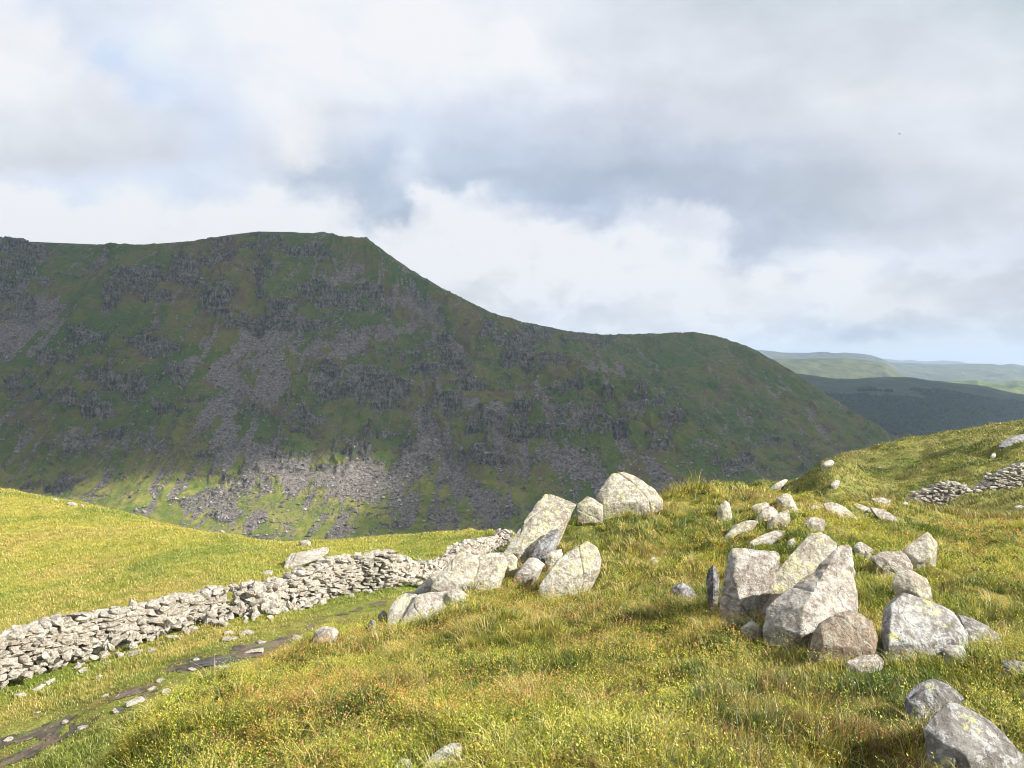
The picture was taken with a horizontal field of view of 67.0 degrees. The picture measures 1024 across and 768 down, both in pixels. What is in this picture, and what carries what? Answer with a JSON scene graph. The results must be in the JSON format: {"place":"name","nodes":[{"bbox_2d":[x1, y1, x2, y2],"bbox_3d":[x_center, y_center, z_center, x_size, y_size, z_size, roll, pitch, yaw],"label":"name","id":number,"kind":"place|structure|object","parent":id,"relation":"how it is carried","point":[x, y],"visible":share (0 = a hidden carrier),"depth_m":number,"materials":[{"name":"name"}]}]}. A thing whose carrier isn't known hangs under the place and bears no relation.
{"place":"outdoors","nodes":[
{"label":"outdoors","id":0,"kind":"place"},
{"bbox_2d":[0,602,385,767],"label":"path","id":1,"kind":"structure","parent":0,"point":[54,728],"depth_m":14.35,"materials":[{"name":"soil"}]},
{"bbox_2d":[77,725,88,730],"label":"path stone","id":2,"kind":"object","parent":1,"relation":"on","point":[80,727],"visible":0.74,"depth_m":13.43,"materials":[{"name":"grey stone"}]},
{"bbox_2d":[191,661,213,664],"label":"puddle","id":3,"kind":"object","parent":1,"relation":"on","point":[205,662],"visible":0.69,"depth_m":15.75,"materials":[{"name":"black liquid"}]},
{"bbox_2d":[201,657,246,665],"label":"puddle","id":4,"kind":"object","parent":1,"relation":"on","point":[221,660],"visible":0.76,"depth_m":15.64,"materials":[{"name":"black liquid"}]},
{"bbox_2d":[244,647,263,652],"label":"path stone","id":5,"kind":"object","parent":1,"relation":"on","point":[259,650],"visible":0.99,"depth_m":16.23,"materials":[{"name":"grey stone"}]},
{"bbox_2d":[292,634,301,639],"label":"path stone","id":6,"kind":"object","parent":1,"relation":"on","point":[295,636],"visible":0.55,"depth_m":17.47,"materials":[{"name":"grey stone"}]},
{"bbox_2d":[0,231,913,541],"bbox_3d":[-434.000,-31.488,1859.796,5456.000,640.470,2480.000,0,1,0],"label":"mountain","id":7,"kind":"structure","parent":0,"point":[698,379],"depth_m":1228.12,"materials":[{"name":"green plant"}]},
{"bbox_2d":[0,234,856,540],"bbox_3d":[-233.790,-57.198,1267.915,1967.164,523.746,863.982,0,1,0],"label":"scree","id":8,"kind":"structure","parent":7,"relation":"on","point":[340,490],"depth_m":1025.62,"materials":[{"name":"stone"}]},
{"bbox_2d":[0,419,1023,767],"bbox_3d":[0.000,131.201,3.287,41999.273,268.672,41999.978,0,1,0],"label":"ground","id":9,"kind":"structure","parent":0,"point":[20,726],"depth_m":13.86,"materials":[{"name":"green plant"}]},
{"bbox_2d":[13,692,25,697],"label":"fallen stone","id":10,"kind":"object","parent":9,"relation":"on","point":[21,694],"visible":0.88,"depth_m":16.13,"materials":[{"name":"grey stone"}]},
{"bbox_2d":[31,684,45,690],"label":"fallen stone","id":11,"kind":"object","parent":9,"relation":"on","point":[40,686],"visible":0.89,"depth_m":16.43,"materials":[{"name":"grey stone"}]},
{"bbox_2d":[43,678,54,684],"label":"fallen stone","id":12,"kind":"object","parent":9,"relation":"on","point":[47,682],"visible":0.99,"depth_m":16.68,"materials":[{"name":"grey stone"}]},
{"bbox_2d":[65,502,76,506],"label":"rock","id":13,"kind":"object","parent":9,"relation":"on","point":[71,503],"visible":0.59,"depth_m":48.14,"materials":[{"name":"stone"}]},
{"bbox_2d":[73,663,81,668],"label":"fallen stone","id":14,"kind":"object","parent":9,"relation":"on","point":[79,665],"visible":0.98,"depth_m":17.53,"materials":[{"name":"grey stone"}]},
{"bbox_2d":[78,667,87,672],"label":"fallen stone","id":15,"kind":"object","parent":9,"relation":"on","point":[82,669],"visible":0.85,"depth_m":17.18,"materials":[{"name":"grey stone"}]},
{"bbox_2d":[112,707,123,713],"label":"path stone","id":16,"kind":"object","parent":9,"relation":"on","point":[116,710],"visible":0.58,"depth_m":13.68,"materials":[{"name":"grey stone"}]},
{"bbox_2d":[113,652,126,657],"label":"fallen stone","id":17,"kind":"object","parent":9,"relation":"on","point":[116,654],"visible":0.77,"depth_m":17.82,"materials":[{"name":"grey stone"}]},
{"bbox_2d":[124,696,143,706],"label":"path stone","id":18,"kind":"object","parent":9,"relation":"on","point":[133,701],"visible":0.87,"depth_m":13.68,"materials":[{"name":"grey stone"}]},
{"bbox_2d":[127,649,142,656],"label":"fallen stone","id":19,"kind":"object","parent":9,"relation":"on","point":[129,653],"visible":0.67,"depth_m":17.77,"materials":[{"name":"grey stone"}]},
{"bbox_2d":[147,647,156,652],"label":"fallen stone","id":20,"kind":"object","parent":9,"relation":"on","point":[151,649],"visible":0.62,"depth_m":17.79,"materials":[{"name":"grey stone"}]},
{"bbox_2d":[165,635,178,638],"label":"fallen stone","id":21,"kind":"object","parent":9,"relation":"on","point":[171,636],"visible":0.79,"depth_m":18.66,"materials":[{"name":"grey stone"}]},
{"bbox_2d":[189,625,198,631],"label":"fallen stone","id":22,"kind":"object","parent":9,"relation":"on","point":[192,628],"visible":0.74,"depth_m":19.26,"materials":[{"name":"grey stone"}]},
{"bbox_2d":[218,621,227,626],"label":"fallen stone","id":23,"kind":"object","parent":9,"relation":"on","point":[222,623],"visible":0.96,"depth_m":19.23,"materials":[{"name":"grey stone"}]},
{"bbox_2d":[221,636,236,641],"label":"path stone","id":24,"kind":"object","parent":9,"relation":"on","point":[225,638],"visible":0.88,"depth_m":17.70,"materials":[{"name":"grey stone"}]},
{"bbox_2d":[242,629,254,634],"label":"path stone","id":25,"kind":"object","parent":9,"relation":"on","point":[247,631],"visible":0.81,"depth_m":18.21,"materials":[{"name":"grey stone"}]},
{"bbox_2d":[0,528,513,689],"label":"drystone wall","id":26,"kind":"structure","parent":9,"relation":"on","point":[55,641],"depth_m":19.96,"materials":[{"name":"stone"}]},
{"bbox_2d":[262,570,272,574],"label":"rock","id":27,"kind":"object","parent":9,"relation":"on","point":[267,572],"visible":0.45,"depth_m":28.07,"materials":[{"name":"stone"}]},
{"bbox_2d":[299,540,310,545],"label":"rock","id":28,"kind":"object","parent":9,"relation":"on","point":[304,542],"visible":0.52,"depth_m":35.20,"materials":[{"name":"stone"}]},
{"bbox_2d":[283,547,328,567],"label":"rock","id":29,"kind":"object","parent":9,"relation":"on","point":[303,558],"visible":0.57,"depth_m":30.13,"materials":[{"name":"stone"}]},
{"bbox_2d":[318,598,326,604],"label":"fallen stone","id":30,"kind":"object","parent":9,"relation":"on","point":[322,600],"visible":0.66,"depth_m":21.94,"materials":[{"name":"grey stone"}]},
{"bbox_2d":[313,626,337,646],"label":"rock","id":31,"kind":"object","parent":9,"relation":"on","point":[324,631],"visible":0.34,"depth_m":7.05,"materials":[{"name":"stone"}]},
{"bbox_2d":[368,620,374,630],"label":"rock","id":32,"kind":"object","parent":9,"relation":"on","point":[372,622],"visible":0.16,"depth_m":7.79,"materials":[{"name":"grey stone"}]},
{"bbox_2d":[378,610,386,625],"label":"rock","id":33,"kind":"object","parent":9,"relation":"on","point":[382,614],"visible":0.29,"depth_m":8.10,"materials":[{"name":"grey stone"}]},
{"bbox_2d":[387,593,416,628],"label":"boulder","id":34,"kind":"object","parent":9,"relation":"on","point":[400,606],"visible":0.23,"depth_m":8.00,"materials":[{"name":"grey stone"}]},
{"bbox_2d":[396,759,412,767],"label":"rock","id":35,"kind":"object","parent":9,"relation":"on","point":[405,763],"visible":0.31,"depth_m":3.18,"materials":[{"name":"stone"}]},
{"bbox_2d":[401,591,447,626],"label":"boulder","id":36,"kind":"object","parent":9,"relation":"on","point":[423,603],"visible":0.32,"depth_m":7.95,"materials":[{"name":"stone"}]},
{"bbox_2d":[415,577,433,594],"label":"rock","id":37,"kind":"object","parent":9,"relation":"on","point":[425,586],"visible":0.17,"depth_m":8.66,"materials":[{"name":"stone"}]},
{"bbox_2d":[423,743,461,767],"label":"rock","id":38,"kind":"object","parent":9,"relation":"on","point":[458,746],"visible":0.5,"depth_m":3.21,"materials":[{"name":"stone"}]},
{"bbox_2d":[431,552,478,592],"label":"boulder","id":39,"kind":"object","parent":9,"relation":"on","point":[458,570],"visible":0.6,"depth_m":8.34,"materials":[{"name":"grey stone"}]},
{"bbox_2d":[446,589,467,605],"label":"rock","id":40,"kind":"object","parent":9,"relation":"on","point":[458,594],"visible":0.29,"depth_m":7.97,"materials":[{"name":"grey stone"}]},
{"bbox_2d":[472,552,507,589],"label":"boulder","id":41,"kind":"object","parent":9,"relation":"on","point":[492,567],"visible":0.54,"depth_m":8.41,"materials":[{"name":"grey stone"}]},
{"bbox_2d":[504,553,517,575],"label":"rock","id":42,"kind":"object","parent":9,"relation":"on","point":[512,559],"visible":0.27,"depth_m":9.29,"materials":[{"name":"grey stone"}]},
{"bbox_2d":[514,558,544,586],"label":"rock","id":43,"kind":"object","parent":9,"relation":"on","point":[529,567],"visible":0.61,"depth_m":8.89,"materials":[{"name":"stone"}]},
{"bbox_2d":[503,494,575,564],"bbox_3d":[0.374,2.096,10.104,0.608,1.259,1.165,1,2,39],"label":"boulder","id":44,"kind":"object","parent":9,"relation":"on","point":[547,514],"visible":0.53,"depth_m":9.98,"materials":[{"name":"grey stone"}]},
{"bbox_2d":[529,529,559,566],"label":"rock","id":45,"kind":"object","parent":9,"relation":"on","point":[546,544],"visible":0.5,"depth_m":9.59,"materials":[{"name":"grey stone"}]},
{"bbox_2d":[545,549,562,570],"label":"rock","id":46,"kind":"object","parent":9,"relation":"on","point":[552,557],"visible":0.41,"depth_m":9.27,"materials":[{"name":"grey stone"}]},
{"bbox_2d":[538,541,600,600],"bbox_3d":[0.599,2.181,8.411,0.779,0.916,0.492,-1,2,-21],"label":"boulder","id":47,"kind":"object","parent":9,"relation":"on","point":[580,565],"visible":0.59,"depth_m":8.24,"materials":[{"name":"grey stone"}]},
{"bbox_2d":[577,496,602,525],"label":"rock","id":48,"kind":"object","parent":9,"relation":"on","point":[590,509],"visible":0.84,"depth_m":10.85,"materials":[{"name":"grey stone"}]},
{"bbox_2d":[596,472,662,520],"bbox_3d":[1.708,1.844,11.572,1.009,1.083,0.797,0,1,0],"label":"boulder","id":49,"kind":"object","parent":9,"relation":"on","point":[617,492],"visible":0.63,"depth_m":11.27,"materials":[{"name":"grey stone"}]},
{"bbox_2d":[671,582,695,601],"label":"rock","id":50,"kind":"object","parent":9,"relation":"on","point":[681,587],"visible":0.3,"depth_m":7.39,"materials":[{"name":"grey stone"}]},
{"bbox_2d":[706,565,718,610],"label":"rock","id":51,"kind":"object","parent":9,"relation":"on","point":[712,582],"visible":0.66,"depth_m":6.48,"materials":[{"name":"grey stone"}]},
{"bbox_2d":[717,501,731,520],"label":"rock","id":52,"kind":"object","parent":9,"relation":"on","point":[724,510],"visible":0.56,"depth_m":10.76,"materials":[{"name":"grey stone"}]},
{"bbox_2d":[724,520,757,538],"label":"rock","id":53,"kind":"object","parent":9,"relation":"on","point":[738,528],"visible":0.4,"depth_m":10.09,"materials":[{"name":"grey stone"}]},
{"bbox_2d":[719,548,779,624],"bbox_3d":[1.847,1.807,6.096,0.626,1.068,0.382,-1,2,-25],"label":"boulder","id":54,"kind":"object","parent":9,"relation":"on","point":[749,580],"visible":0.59,"depth_m":5.91,"materials":[{"name":"stone"}]},
{"bbox_2d":[741,620,762,640],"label":"rock","id":55,"kind":"object","parent":9,"relation":"on","point":[748,628],"visible":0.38,"depth_m":5.42,"materials":[{"name":"stone"}]},
{"bbox_2d":[751,502,769,512],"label":"rock","id":56,"kind":"object","parent":9,"relation":"on","point":[760,506],"visible":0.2,"depth_m":11.18,"materials":[{"name":"grey stone"}]},
{"bbox_2d":[748,530,784,546],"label":"rock","id":57,"kind":"object","parent":9,"relation":"on","point":[766,538],"visible":0.39,"depth_m":9.56,"materials":[{"name":"stone"}]},
{"bbox_2d":[755,506,777,524],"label":"rock","id":58,"kind":"object","parent":9,"relation":"on","point":[771,512],"visible":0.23,"depth_m":10.56,"materials":[{"name":"stone"}]},
{"bbox_2d":[756,593,781,623],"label":"rock","id":59,"kind":"object","parent":9,"relation":"on","point":[773,597],"visible":0.1,"depth_m":5.94,"materials":[{"name":"stone"}]},
{"bbox_2d":[767,510,789,528],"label":"rock","id":60,"kind":"object","parent":9,"relation":"on","point":[781,517],"visible":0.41,"depth_m":10.17,"materials":[{"name":"grey stone"}]},
{"bbox_2d":[771,479,787,490],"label":"rock","id":61,"kind":"object","parent":9,"relation":"on","point":[777,486],"visible":0.68,"depth_m":55.43,"materials":[{"name":"stone"}]},
{"bbox_2d":[777,493,798,512],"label":"rock","id":62,"kind":"object","parent":9,"relation":"on","point":[786,500],"visible":0.38,"depth_m":11.21,"materials":[{"name":"grey stone"}]},
{"bbox_2d":[787,538,795,548],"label":"rock","id":63,"kind":"object","parent":9,"relation":"on","point":[790,541],"visible":0.19,"depth_m":9.21,"materials":[{"name":"stone"}]},
{"bbox_2d":[772,532,836,593],"bbox_3d":[2.445,1.716,6.488,0.850,0.937,0.415,-1,2,-30],"label":"boulder","id":64,"kind":"object","parent":9,"relation":"on","point":[809,554],"visible":0.41,"depth_m":6.38,"materials":[{"name":"grey stone"}]},
{"bbox_2d":[763,545,857,648],"bbox_3d":[2.174,1.737,5.538,0.575,1.159,0.970,1,2,42],"label":"boulder","id":65,"kind":"object","parent":9,"relation":"on","point":[803,608],"visible":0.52,"depth_m":5.32,"materials":[{"name":"stone"}]},
{"bbox_2d":[803,517,825,533],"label":"rock","id":66,"kind":"object","parent":9,"relation":"on","point":[814,522],"visible":0.35,"depth_m":9.87,"materials":[{"name":"stone"}]},
{"bbox_2d":[821,460,833,470],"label":"rock","id":67,"kind":"object","parent":9,"relation":"on","point":[826,464],"visible":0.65,"depth_m":54.48,"materials":[{"name":"stone"}]},
{"bbox_2d":[831,480,839,488],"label":"rock","id":68,"kind":"object","parent":9,"relation":"on","point":[835,484],"visible":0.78,"depth_m":48.20,"materials":[{"name":"stone"}]},
{"bbox_2d":[823,502,856,519],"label":"rock","id":69,"kind":"object","parent":9,"relation":"on","point":[832,506],"visible":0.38,"depth_m":11.52,"materials":[{"name":"grey stone"}]},
{"bbox_2d":[809,611,877,662],"bbox_3d":[2.099,1.794,4.940,0.506,0.740,0.412,0,1,0],"label":"boulder","id":70,"kind":"object","parent":9,"relation":"on","point":[840,634],"visible":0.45,"depth_m":4.77,"materials":[{"name":"stone"}]},
{"bbox_2d":[853,504,870,511],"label":"rock","id":71,"kind":"object","parent":9,"relation":"on","point":[862,507],"visible":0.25,"depth_m":12.47,"materials":[{"name":"stone"}]},
{"bbox_2d":[854,542,874,556],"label":"rock","id":72,"kind":"object","parent":9,"relation":"on","point":[858,546],"visible":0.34,"depth_m":8.96,"materials":[{"name":"stone"}]},
{"bbox_2d":[847,654,883,672],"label":"rock","id":73,"kind":"object","parent":9,"relation":"on","point":[857,661],"visible":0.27,"depth_m":4.49,"materials":[{"name":"stone"}]},
{"bbox_2d":[864,550,871,559],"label":"rock","id":74,"kind":"object","parent":9,"relation":"on","point":[867,553],"visible":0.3,"depth_m":8.61,"materials":[{"name":"stone"}]},
{"bbox_2d":[871,498,889,505],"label":"rock","id":75,"kind":"object","parent":9,"relation":"on","point":[887,501],"visible":0.3,"depth_m":13.84,"materials":[{"name":"stone"}]},
{"bbox_2d":[870,507,897,522],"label":"rock","id":76,"kind":"object","parent":9,"relation":"on","point":[883,513],"visible":0.37,"depth_m":11.68,"materials":[{"name":"stone"}]},
{"bbox_2d":[870,551,912,576],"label":"rock","id":77,"kind":"object","parent":9,"relation":"on","point":[896,560],"visible":0.47,"depth_m":7.75,"materials":[{"name":"stone"}]},
{"bbox_2d":[885,655,906,665],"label":"rock","id":78,"kind":"object","parent":9,"relation":"on","point":[895,659],"visible":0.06,"depth_m":4.75,"materials":[{"name":"grey stone"}]},
{"bbox_2d":[893,568,932,601],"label":"rock","id":79,"kind":"object","parent":9,"relation":"on","point":[907,581],"visible":0.38,"depth_m":6.28,"materials":[{"name":"grey stone"}]},
{"bbox_2d":[904,532,937,568],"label":"rock","id":80,"kind":"object","parent":9,"relation":"on","point":[924,545],"visible":0.41,"depth_m":7.89,"materials":[{"name":"grey stone"}]},
{"bbox_2d":[881,593,968,660],"bbox_3d":[2.670,1.759,4.987,0.465,0.801,0.771,1,2,34],"label":"boulder","id":81,"kind":"object","parent":9,"relation":"on","point":[910,622],"visible":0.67,"depth_m":4.85,"materials":[{"name":"grey stone"}]},
{"bbox_2d":[905,679,963,730],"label":"boulder","id":82,"kind":"object","parent":9,"relation":"on","point":[930,694],"visible":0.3,"depth_m":3.64,"materials":[{"name":"grey stone"}]},
{"bbox_2d":[943,645,967,665],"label":"rock","id":83,"kind":"object","parent":9,"relation":"on","point":[950,648],"visible":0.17,"depth_m":4.68,"materials":[{"name":"grey stone"}]},
{"bbox_2d":[906,462,1023,504],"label":"drystone wall","id":84,"kind":"structure","parent":9,"relation":"on","point":[1005,478],"depth_m":38.28,"materials":[{"name":"stone"}]},
{"bbox_2d":[923,703,1023,767],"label":"boulder","id":85,"kind":"object","parent":9,"relation":"on","point":[958,735],"visible":0.99,"depth_m":3.04,"materials":[{"name":"grey stone"}]},
{"bbox_2d":[955,614,1002,648],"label":"rock","id":86,"kind":"object","parent":9,"relation":"on","point":[971,625],"visible":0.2,"depth_m":5.14,"materials":[{"name":"grey stone"}]},
{"bbox_2d":[998,434,1023,449],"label":"rock","id":87,"kind":"object","parent":9,"relation":"on","point":[1006,443],"visible":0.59,"depth_m":63.36,"materials":[{"name":"grey stone"}]},
{"bbox_2d":[1001,659,1023,675],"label":"rock","id":88,"kind":"object","parent":9,"relation":"on","point":[1006,667],"visible":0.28,"depth_m":4.42,"materials":[{"name":"grey stone"}]},
{"bbox_2d":[0,0,1023,365],"label":"sky","id":89,"kind":"structure","parent":0,"point":[743,172],"materials":[{"name":"white"}]},
{"bbox_2d":[773,358,906,378],"bbox_3d":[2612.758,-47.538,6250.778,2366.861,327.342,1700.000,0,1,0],"label":"hill","id":90,"kind":"structure","parent":0,"point":[841,368],"depth_m":5883.13,"materials":[{"name":"green plant"}]},
{"bbox_2d":[754,349,933,380],"bbox_3d":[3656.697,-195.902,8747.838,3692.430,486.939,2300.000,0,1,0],"label":"hill","id":91,"kind":"structure","parent":0,"point":[775,355],"depth_m":8659.41,"materials":[{"name":"green plant"}]},
{"bbox_2d":[797,374,1023,438],"bbox_3d":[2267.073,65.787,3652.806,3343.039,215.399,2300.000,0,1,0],"label":"hill","id":92,"kind":"structure","parent":0,"point":[901,386],"depth_m":3825.57,"materials":[{"name":"green plant"}]},
{"bbox_2d":[825,386,1023,434],"bbox_3d":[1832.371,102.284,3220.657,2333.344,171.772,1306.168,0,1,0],"label":"woodland","id":93,"kind":"object","parent":92,"relation":"on","point":[942,409],"visible":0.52,"depth_m":3005.36,"materials":[{"name":"green plant"}]},
{"bbox_2d":[884,359,967,363],"bbox_3d":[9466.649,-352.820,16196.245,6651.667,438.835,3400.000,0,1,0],"label":"hill","id":94,"kind":"structure","parent":0,"point":[928,362],"depth_m":16420.60,"materials":[{"name":"green plant"}]},
{"bbox_2d":[889,362,1023,382],"bbox_3d":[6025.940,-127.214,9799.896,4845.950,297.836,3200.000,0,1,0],"label":"hill","id":95,"kind":"structure","parent":0,"point":[994,373],"depth_m":9335.23,"materials":[{"name":"green plant"}]},
{"bbox_2d":[944,380,1023,393],"bbox_3d":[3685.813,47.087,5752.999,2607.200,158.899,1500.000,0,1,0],"label":"hill","id":96,"kind":"structure","parent":0,"point":[1017,387],"depth_m":5422.47,"materials":[{"name":"green plant"}]}
]}

